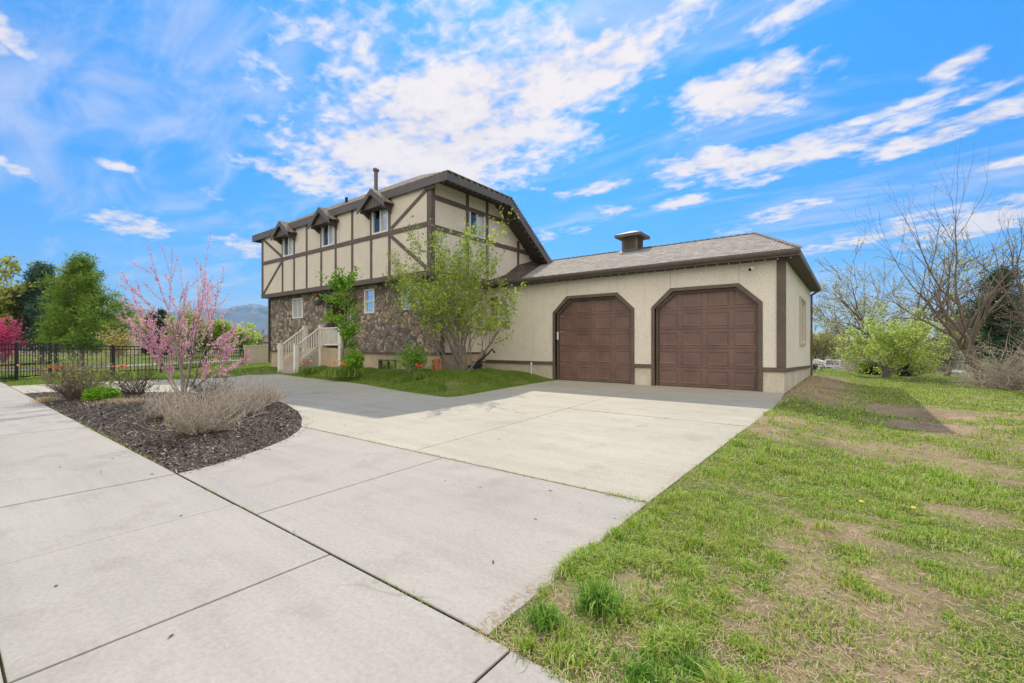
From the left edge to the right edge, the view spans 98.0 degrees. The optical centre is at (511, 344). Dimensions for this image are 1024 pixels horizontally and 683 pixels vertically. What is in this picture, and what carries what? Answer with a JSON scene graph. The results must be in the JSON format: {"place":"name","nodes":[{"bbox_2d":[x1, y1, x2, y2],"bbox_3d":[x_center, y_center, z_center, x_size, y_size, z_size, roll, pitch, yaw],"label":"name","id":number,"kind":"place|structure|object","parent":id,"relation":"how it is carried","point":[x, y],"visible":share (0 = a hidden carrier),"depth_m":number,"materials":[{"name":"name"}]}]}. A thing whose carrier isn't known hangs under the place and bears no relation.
{"place":"outdoors","nodes":[
{"label":"outdoors","id":0,"kind":"place"},
{"bbox_2d":[0,359,240,370],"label":"path","id":1,"kind":"structure","parent":0,"point":[106,366],"depth_m":27.76,"materials":[{"name":"grey concrete"}]},
{"bbox_2d":[5,363,330,385],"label":"verge grass","id":2,"kind":"structure","parent":0,"point":[32,381],"depth_m":20.57,"materials":[{"name":"green plant"}]},
{"bbox_2d":[102,300,267,333],"bbox_3d":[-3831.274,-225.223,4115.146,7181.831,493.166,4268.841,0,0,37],"label":"hills","id":3,"kind":"structure","parent":0,"point":[256,314],"depth_m":4242.76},
{"bbox_2d":[0,382,571,682],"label":"sidewalk","id":4,"kind":"structure","parent":0,"point":[138,559],"depth_m":2.42,"materials":[{"name":"grey concrete"}]},
{"bbox_2d":[10,374,785,502],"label":"driveway","id":5,"kind":"structure","parent":0,"point":[632,447],"depth_m":7.78,"materials":[{"name":"beige concrete"}]},
{"bbox_2d":[28,390,666,636],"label":"leaf litter","id":6,"kind":"object","parent":5,"relation":"on","point":[268,449],"visible":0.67,"depth_m":5.39,"materials":[{"name":"brown plant"}]},
{"bbox_2d":[30,382,743,640],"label":"joint weeds","id":7,"kind":"object","parent":5,"relation":"on","point":[146,456],"visible":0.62,"depth_m":4.80,"materials":[{"name":"green plant"}]},
{"bbox_2d":[0,353,1023,682],"bbox_3d":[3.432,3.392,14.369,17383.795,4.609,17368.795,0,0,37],"label":"ground","id":8,"kind":"structure","parent":0,"point":[928,625],"depth_m":3.05,"materials":[{"name":"green plant"}]},
{"bbox_2d":[0,315,31,360],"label":"blossom tree","id":9,"kind":"object","parent":8,"relation":"on","point":[5,334],"visible":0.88,"depth_m":25.14,"materials":[{"name":"pink plant"}]},
{"bbox_2d":[0,363,34,381],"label":"tulip clump","id":10,"kind":"object","parent":8,"relation":"on","point":[10,379],"visible":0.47,"depth_m":16.82,"materials":[{"name":"green plant"}]},
{"bbox_2d":[0,280,40,327],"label":"deciduous tree","id":11,"kind":"object","parent":8,"relation":"on","point":[7,301],"visible":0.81,"depth_m":30.38,"materials":[{"name":"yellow plant"}]},
{"bbox_2d":[0,342,51,381],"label":"metal fence","id":12,"kind":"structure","parent":8,"relation":"on","point":[16,349],"depth_m":17.01,"materials":[{"name":"black metal"}]},
{"bbox_2d":[0,260,69,362],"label":"spruce tree","id":13,"kind":"object","parent":8,"relation":"on","point":[27,299],"visible":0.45,"depth_m":31.14,"materials":[{"name":"green plant"}]},
{"bbox_2d":[0,255,73,361],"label":"deciduous tree","id":14,"kind":"object","parent":8,"relation":"on","point":[8,263],"visible":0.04,"depth_m":35.79,"materials":[{"name":"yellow plant"}]},
{"bbox_2d":[38,365,69,378],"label":"tulip clump","id":15,"kind":"object","parent":8,"relation":"on","point":[56,374],"visible":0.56,"depth_m":17.77,"materials":[{"name":"green plant"}]},
{"bbox_2d":[67,342,102,359],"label":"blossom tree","id":16,"kind":"object","parent":8,"relation":"on","point":[76,354],"visible":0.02,"depth_m":40.18,"materials":[{"name":"pink plant"}]},
{"bbox_2d":[28,251,154,366],"bbox_3d":[-25.942,-2.249,27.812,6.255,7.323,5.951,0,0,37],"label":"deciduous tree","id":17,"kind":"object","parent":8,"relation":"on","point":[83,314],"visible":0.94,"depth_m":26.90,"materials":[{"name":"green plant"}]},
{"bbox_2d":[31,314,178,354],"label":"neighbour house","id":18,"kind":"structure","parent":8,"relation":"on","point":[137,340],"depth_m":62.70,"materials":[{"name":"brown tile"}]},
{"bbox_2d":[0,345,218,354],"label":"boundary wall","id":19,"kind":"structure","parent":8,"relation":"on","point":[214,351],"depth_m":68.90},
{"bbox_2d":[91,325,139,371],"bbox_3d":[-20.108,0.161,22.656,1.983,2.516,1.727,0,0,25],"label":"forsythia","id":20,"kind":"object","parent":8,"relation":"on","point":[119,342],"visible":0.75,"depth_m":22.56,"materials":[{"name":"yellow plant"}]},
{"bbox_2d":[113,364,144,377],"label":"tulip clump","id":21,"kind":"object","parent":8,"relation":"on","point":[130,372],"visible":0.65,"depth_m":18.42,"materials":[{"name":"green plant"}]},
{"bbox_2d":[139,311,157,353],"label":"columnar evergreen","id":22,"kind":"object","parent":8,"relation":"on","point":[147,319],"visible":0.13,"depth_m":59.50,"materials":[{"name":"green plant"}]},
{"bbox_2d":[54,343,243,374],"bbox_3d":[-17.452,0.760,23.532,1.783,1.640,10.129,0,0,12],"label":"metal fence","id":23,"kind":"object","parent":8,"relation":"on","point":[112,349],"visible":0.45,"depth_m":20.67,"materials":[{"name":"black metal"}]},
{"bbox_2d":[150,307,172,354],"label":"columnar evergreen","id":24,"kind":"object","parent":8,"relation":"on","point":[162,313],"visible":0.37,"depth_m":59.60,"materials":[{"name":"green plant"}]},
{"bbox_2d":[25,391,301,475],"bbox_3d":[-7.420,1.322,10.052,13.200,0.120,3.960,0,0,37],"label":"mulch bed","id":25,"kind":"object","parent":8,"relation":"on","point":[211,455],"visible":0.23,"depth_m":6.71,"materials":[{"name":"brown wood"}]},
{"bbox_2d":[26,396,60,401],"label":"dry grass clump","id":26,"kind":"object","parent":25,"relation":"on","point":[42,399],"visible":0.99,"depth_m":10.50,"materials":[{"name":"beige plant"}]},
{"bbox_2d":[21,345,133,399],"bbox_3d":[-10.543,0.639,10.784,1.877,1.351,1.873,0,0,37],"label":"sage shrub","id":27,"kind":"object","parent":25,"relation":"on","point":[72,388],"visible":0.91,"depth_m":10.59,"materials":[{"name":"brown plant"}]},
{"bbox_2d":[80,383,123,400],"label":"ground bush","id":28,"kind":"object","parent":25,"relation":"on","point":[99,393],"visible":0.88,"depth_m":10.40,"materials":[{"name":"green plant"}]},
{"bbox_2d":[76,395,143,408],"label":"dry grass clump","id":29,"kind":"object","parent":25,"relation":"on","point":[117,400],"visible":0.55,"depth_m":9.78,"materials":[{"name":"beige plant"}]},
{"bbox_2d":[100,359,167,393],"bbox_3d":[-9.771,0.797,11.633,1.346,0.986,1.500,0,0,-21],"label":"rose bush","id":30,"kind":"object","parent":25,"relation":"on","point":[125,388],"visible":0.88,"depth_m":11.45,"materials":[{"name":"brown plant"}]},
{"bbox_2d":[123,398,153,402],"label":"dry grass clump","id":31,"kind":"object","parent":25,"relation":"on","point":[144,399],"visible":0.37,"depth_m":9.98,"materials":[{"name":"beige plant"}]},
{"bbox_2d":[131,379,207,421],"bbox_3d":[-5.916,0.939,7.748,1.137,0.699,1.186,0,0,37],"label":"sage shrub","id":32,"kind":"object","parent":25,"relation":"on","point":[153,404],"visible":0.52,"depth_m":7.67,"materials":[{"name":"brown plant"}]},
{"bbox_2d":[117,232,256,394],"bbox_3d":[-8.284,-0.744,11.276,4.298,4.178,2.044,0,0,28],"label":"redbud tree","id":33,"kind":"object","parent":25,"relation":"on","point":[192,334],"visible":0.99,"depth_m":11.36,"materials":[{"name":"pink plant"}]},
{"bbox_2d":[134,373,265,434],"bbox_3d":[-4.538,0.835,6.470,1.539,0.906,1.506,0,0,37],"label":"sage shrub","id":34,"kind":"object","parent":25,"relation":"on","point":[204,422],"visible":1,"depth_m":6.38,"materials":[{"name":"beige plant"}]},
{"bbox_2d":[185,371,234,396],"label":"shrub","id":35,"kind":"object","parent":25,"relation":"on","point":[196,387],"visible":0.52,"depth_m":10.81,"materials":[{"name":"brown plant"}]},
{"bbox_2d":[194,370,284,415],"bbox_3d":[-4.972,0.873,8.093,1.505,0.831,1.454,0,0,37],"label":"sage shrub","id":36,"kind":"object","parent":25,"relation":"on","point":[252,400],"visible":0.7,"depth_m":8.08,"materials":[{"name":"brown plant"}]},
{"bbox_2d":[240,374,291,405],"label":"sage shrub","id":37,"kind":"object","parent":25,"relation":"on","point":[273,393],"visible":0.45,"depth_m":9.52,"materials":[{"name":"brown plant"}]},
{"bbox_2d":[159,301,209,354],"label":"deciduous tree","id":38,"kind":"object","parent":8,"relation":"on","point":[189,321],"visible":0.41,"depth_m":47.16,"materials":[{"name":"green plant"}]},
{"bbox_2d":[194,317,235,356],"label":"deciduous tree","id":39,"kind":"object","parent":8,"relation":"on","point":[217,329],"visible":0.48,"depth_m":49.05,"materials":[{"name":"green plant"}]},
{"bbox_2d":[227,321,262,355],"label":"deciduous tree","id":40,"kind":"object","parent":8,"relation":"on","point":[253,337],"visible":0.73,"depth_m":53.71,"materials":[{"name":"green plant"}]},
{"bbox_2d":[224,334,267,351],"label":"neighbour house","id":41,"kind":"structure","parent":8,"relation":"on","point":[266,342],"depth_m":70.66,"materials":[{"name":"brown metal"}]},
{"bbox_2d":[244,344,269,363],"bbox_3d":[-16.651,0.835,29.051,1.508,1.750,0.149,0,0,-41],"label":"vinyl fence","id":42,"kind":"object","parent":8,"relation":"on","point":[260,352],"visible":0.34,"depth_m":29.05,"materials":[{"name":"beige plastic"}]},
{"bbox_2d":[252,326,267,344],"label":"bare tree","id":43,"kind":"object","parent":8,"relation":"on","point":[263,337],"visible":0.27,"depth_m":59.15,"materials":[{"name":"grey plant"}]},
{"bbox_2d":[294,360,319,372],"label":"tulip clump","id":44,"kind":"object","parent":8,"relation":"on","point":[306,369],"visible":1,"depth_m":19.49,"materials":[{"name":"green plant"}]},
{"bbox_2d":[315,266,364,376],"bbox_3d":[-6.658,-0.913,17.275,1.812,4.351,1.998,0,0,-22],"label":"sapling","id":45,"kind":"object","parent":8,"relation":"on","point":[345,327],"visible":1,"depth_m":17.12,"materials":[{"name":"green plant"}]},
{"bbox_2d":[320,360,364,377],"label":"tulip clump","id":46,"kind":"object","parent":8,"relation":"on","point":[337,372],"visible":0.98,"depth_m":16.36,"materials":[{"name":"green plant"}]},
{"bbox_2d":[339,347,365,375],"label":"bush","id":47,"kind":"object","parent":8,"relation":"on","point":[353,360],"visible":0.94,"depth_m":16.64,"materials":[{"name":"green plant"}]},
{"bbox_2d":[385,340,433,374],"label":"bush","id":48,"kind":"object","parent":8,"relation":"on","point":[416,357],"visible":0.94,"depth_m":15.41,"materials":[{"name":"green plant"}]},
{"bbox_2d":[179,427,646,634],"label":"driveway approach","id":49,"kind":"structure","parent":8,"relation":"on","point":[411,521],"depth_m":3.58,"materials":[{"name":"grey concrete"}]},
{"bbox_2d":[286,365,554,396],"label":"lawn","id":50,"kind":"structure","parent":8,"relation":"on","point":[435,378],"depth_m":15.22,"materials":[{"name":"green plant"}]},
{"bbox_2d":[414,364,428,378],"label":"tulip clump","id":51,"kind":"object","parent":8,"relation":"on","point":[422,375],"visible":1,"depth_m":14.91,"materials":[{"name":"green plant"}]},
{"bbox_2d":[432,358,439,370],"bbox_3d":[-2.733,0.830,16.000,0.300,0.660,0.300,0,0,37],"label":"flower pot","id":52,"kind":"object","parent":8,"relation":"on","point":[436,363],"visible":0.66,"depth_m":15.89,"materials":[{"name":"ceramic"}]},
{"bbox_2d":[382,199,525,370],"bbox_3d":[-2.335,-1.901,16.892,4.681,6.286,7.125,0,0,-23],"label":"tree","id":53,"kind":"object","parent":8,"relation":"on","point":[445,302],"visible":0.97,"depth_m":15.31,"materials":[{"name":"green plant"}]},
{"bbox_2d":[465,349,495,369],"bbox_3d":[-1.234,0.706,16.799,1.238,1.154,0.657,0,0,0],"label":"garden cultivator","id":54,"kind":"object","parent":8,"relation":"on","point":[478,365],"visible":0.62,"depth_m":16.72,"materials":[{"name":"black metal"}]},
{"bbox_2d":[510,627,551,662],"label":"grass tuft","id":55,"kind":"object","parent":8,"relation":"on","point":[526,644],"visible":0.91,"depth_m":1.99,"materials":[{"name":"green plant"}]},
{"bbox_2d":[252,168,820,392],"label":"house","id":56,"kind":"structure","parent":8,"relation":"on","point":[734,312],"depth_m":17.27,"materials":[{"name":"beige paint"}]},
{"bbox_2d":[283,237,292,256],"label":"window","id":57,"kind":"structure","parent":56,"relation":"in","point":[290,241],"depth_m":23.51,"materials":[{"name":"white plastic"}]},
{"bbox_2d":[292,297,302,318],"bbox_3d":[-11.395,-1.943,23.754,1.101,1.080,0.135,0,0,37],"label":"window","id":58,"kind":"structure","parent":56,"relation":"in","point":[297,303],"depth_m":23.76,"materials":[{"name":"white plastic"}]},
{"bbox_2d":[312,293,322,305],"bbox_3d":[-9.599,-2.245,21.974,0.519,0.695,0.556,0,0,-5],"label":"hanging planter","id":59,"kind":"object","parent":56,"relation":"attached to","point":[317,302],"visible":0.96,"depth_m":21.88,"materials":[{"name":"black plant"}]},
{"bbox_2d":[322,225,333,246],"bbox_3d":[-8.693,-5.230,21.160,1.113,1.100,0.135,0,0,37],"label":"window","id":60,"kind":"structure","parent":56,"relation":"in","point":[330,228],"depth_m":21.14,"materials":[{"name":"white plastic"}]},
{"bbox_2d":[345,290,354,303],"bbox_3d":[-7.501,-2.192,20.328,0.607,0.658,0.671,0,0,37],"label":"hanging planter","id":61,"kind":"object","parent":56,"relation":"attached to","point":[347,296],"visible":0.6,"depth_m":20.30,"materials":[{"name":"black plant"}]},
{"bbox_2d":[364,288,374,313],"bbox_3d":[-6.330,-1.937,19.883,0.746,1.088,0.135,0,0,37],"label":"window","id":62,"kind":"structure","parent":56,"relation":"in","point":[369,294],"depth_m":19.90,"materials":[{"name":"white plastic"}]},
{"bbox_2d":[372,209,387,234],"bbox_3d":[-5.440,-5.230,18.825,1.166,1.160,0.375,0,0,37],"label":"window","id":63,"kind":"structure","parent":56,"relation":"in","point":[382,214],"depth_m":18.71,"materials":[{"name":"white plastic"}]},
{"bbox_2d":[378,359,395,369],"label":"window","id":64,"kind":"structure","parent":56,"relation":"in","point":[382,363],"depth_m":19.25,"materials":[{"name":"brown paint"}]},
{"bbox_2d":[401,284,419,309],"bbox_3d":[-4.121,-1.966,18.194,1.129,1.060,0.135,0,0,37],"label":"window","id":65,"kind":"structure","parent":56,"relation":"in","point":[403,305],"depth_m":18.40,"materials":[{"name":"white plastic"}]},
{"bbox_2d":[469,212,484,238],"bbox_3d":[-1.595,-5.086,18.912,0.375,1.168,1.047,0,0,37],"label":"window","id":66,"kind":"structure","parent":56,"relation":"in","point":[474,217],"depth_m":19.06,"materials":[{"name":"white plastic"}]},
{"bbox_2d":[489,294,508,317],"bbox_3d":[-0.463,-1.635,18.923,1.134,1.029,0.375,0,0,37],"label":"window","id":67,"kind":"structure","parent":56,"relation":"in","point":[506,299],"depth_m":18.77,"materials":[{"name":"white plastic"}]},
{"bbox_2d":[553,292,634,384],"bbox_3d":[2.945,-0.233,16.261,3.270,3.194,0.285,0,0,37],"label":"garage door","id":68,"kind":"structure","parent":56,"relation":"in","point":[604,344],"depth_m":16.29,"materials":[{"name":"brown paint"}]},
{"bbox_2d":[651,283,762,391],"bbox_3d":[6.008,-0.233,13.920,3.260,3.194,0.285,0,0,37],"label":"garage door","id":69,"kind":"structure","parent":56,"relation":"in","point":[701,328],"depth_m":13.91,"materials":[{"name":"brown paint"}]},
{"bbox_2d":[799,296,805,345],"bbox_3d":[10.877,-0.850,16.733,0.160,1.780,2.200,0,0,37],"label":"window","id":70,"kind":"structure","parent":56,"relation":"in","point":[802,302],"depth_m":16.93,"materials":[{"name":"beige plastic"}]},
{"bbox_2d":[522,593,575,635],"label":"grass tuft","id":71,"kind":"object","parent":8,"relation":"on","point":[544,614],"visible":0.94,"depth_m":2.17,"materials":[{"name":"green plant"}]},
{"bbox_2d":[540,630,586,676],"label":"grass tuft","id":72,"kind":"object","parent":8,"relation":"on","point":[560,650],"visible":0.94,"depth_m":1.94,"materials":[{"name":"green plant"}]},
{"bbox_2d":[549,567,631,623],"bbox_3d":[0.414,1.301,2.338,0.448,0.155,0.489,0,0,37],"label":"grass tuft","id":73,"kind":"object","parent":8,"relation":"on","point":[597,599],"visible":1,"depth_m":2.28,"materials":[{"name":"green plant"}]},
{"bbox_2d":[584,634,695,682],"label":"grass tuft","id":74,"kind":"object","parent":8,"relation":"on","point":[644,670],"visible":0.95,"depth_m":1.86,"materials":[{"name":"green plant"}]},
{"bbox_2d":[625,631,744,682],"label":"grass tuft","id":75,"kind":"object","parent":8,"relation":"on","point":[689,666],"visible":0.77,"depth_m":1.90,"materials":[{"name":"green plant"}]},
{"bbox_2d":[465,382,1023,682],"bbox_3d":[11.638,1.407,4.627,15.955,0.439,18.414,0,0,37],"label":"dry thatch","id":76,"kind":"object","parent":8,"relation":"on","point":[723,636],"visible":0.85,"depth_m":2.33,"materials":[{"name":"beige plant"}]},
{"bbox_2d":[786,376,827,395],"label":"wall weeds","id":77,"kind":"object","parent":8,"relation":"on","point":[805,385],"depth_m":14.61,"materials":[{"name":"beige plant"}]},
{"bbox_2d":[813,359,824,368],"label":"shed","id":78,"kind":"structure","parent":8,"relation":"on","point":[814,365],"depth_m":76.80,"materials":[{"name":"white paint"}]},
{"bbox_2d":[813,316,846,361],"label":"deciduous tree","id":79,"kind":"object","parent":8,"relation":"on","point":[823,342],"visible":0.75,"depth_m":98.22,"materials":[{"name":"green plant"}]},
{"bbox_2d":[818,359,851,370],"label":"pickup truck","id":80,"kind":"object","parent":8,"relation":"on","point":[827,361],"visible":0.27,"depth_m":66.92,"materials":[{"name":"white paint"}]},
{"bbox_2d":[810,260,917,369],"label":"deciduous tree","id":81,"kind":"object","parent":8,"relation":"on","point":[836,330],"visible":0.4,"depth_m":50.78,"materials":[{"name":"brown plant"}]},
{"bbox_2d":[813,342,924,370],"bbox_3d":[26.382,0.610,34.096,8.669,2.733,6.107,0,0,37],"label":"brush pile","id":82,"kind":"object","parent":8,"relation":"on","point":[840,364],"visible":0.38,"depth_m":34.38,"materials":[{"name":"plant"}]},
{"bbox_2d":[856,359,884,374],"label":"bush","id":83,"kind":"object","parent":8,"relation":"on","point":[871,371],"visible":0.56,"depth_m":23.29,"materials":[{"name":"green plant"}]},
{"bbox_2d":[830,300,963,378],"bbox_3d":[18.388,-0.041,20.855,4.769,4.198,4.049,0,0,4],"label":"bush","id":84,"kind":"object","parent":8,"relation":"on","point":[894,344],"visible":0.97,"depth_m":20.42,"materials":[{"name":"green plant"}]},
{"bbox_2d":[889,360,924,375],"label":"bush","id":85,"kind":"object","parent":8,"relation":"on","point":[906,367],"visible":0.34,"depth_m":22.14,"materials":[{"name":"green plant"}]},
{"bbox_2d":[813,222,1023,352],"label":"deciduous tree","id":86,"kind":"object","parent":8,"relation":"on","point":[854,311],"visible":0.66,"depth_m":42.44,"materials":[{"name":"brown plant"}]},
{"bbox_2d":[813,332,1023,369],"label":"distant woods","id":87,"kind":"object","parent":8,"relation":"on","point":[830,357],"visible":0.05,"depth_m":101.83,"materials":[{"name":"green plant"}]},
{"bbox_2d":[837,134,1023,385],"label":"bare tree","id":88,"kind":"object","parent":8,"relation":"on","point":[963,330],"visible":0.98,"depth_m":16.70,"materials":[{"name":"brown plant"}]},
{"bbox_2d":[861,338,1023,372],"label":"distant woods","id":89,"kind":"object","parent":8,"relation":"on","point":[987,359],"visible":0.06,"depth_m":45.30,"materials":[{"name":"plant"}]},
{"bbox_2d":[921,352,969,376],"bbox_3d":[23.015,1.086,23.262,1.466,1.532,3.918,0,0,21],"label":"rail fence","id":90,"kind":"object","parent":8,"relation":"on","point":[960,368],"visible":0.16,"depth_m":22.91,"materials":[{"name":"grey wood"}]},
{"bbox_2d":[904,313,1001,376],"bbox_3d":[21.423,-0.002,21.965,3.145,3.372,3.621,0,0,-11],"label":"bare shrub","id":91,"kind":"object","parent":8,"relation":"on","point":[955,347],"visible":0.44,"depth_m":21.64,"materials":[{"name":"brown plant"}]},
{"bbox_2d":[934,308,986,365],"bbox_3d":[34.511,-0.537,34.046,3.760,4.998,3.407,0,0,-13],"label":"spruce tree","id":92,"kind":"object","parent":8,"relation":"on","point":[956,313],"visible":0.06,"depth_m":33.92,"materials":[{"name":"green plant"}]},
{"bbox_2d":[923,356,999,374],"bbox_3d":[24.297,0.694,25.025,5.613,1.949,4.134,0,0,37],"label":"brush pile","id":93,"kind":"object","parent":8,"relation":"on","point":[954,368],"visible":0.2,"depth_m":24.43,"materials":[{"name":"brown plant"}]},
{"bbox_2d":[900,331,1023,389],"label":"brush pile","id":94,"kind":"object","parent":8,"relation":"on","point":[978,380],"visible":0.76,"depth_m":15.88,"materials":[{"name":"brown plant"}]},
{"bbox_2d":[944,316,1023,390],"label":"brush pile","id":95,"kind":"object","parent":8,"relation":"on","point":[1016,374],"visible":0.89,"depth_m":15.35,"materials":[{"name":"brown plant"}]},
{"bbox_2d":[953,263,1023,374],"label":"spruce tree","id":96,"kind":"object","parent":8,"relation":"on","point":[996,337],"visible":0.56,"depth_m":25.55,"materials":[{"name":"green plant"}]},
{"bbox_2d":[983,276,1023,354],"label":"spruce tree","id":97,"kind":"object","parent":8,"relation":"on","point":[1014,319],"visible":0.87,"depth_m":16.09,"materials":[{"name":"green plant"}]},
{"bbox_2d":[0,0,1023,338],"label":"sky","id":98,"kind":"structure","parent":0,"point":[127,126],"materials":[{"name":"blue"}]}
]}

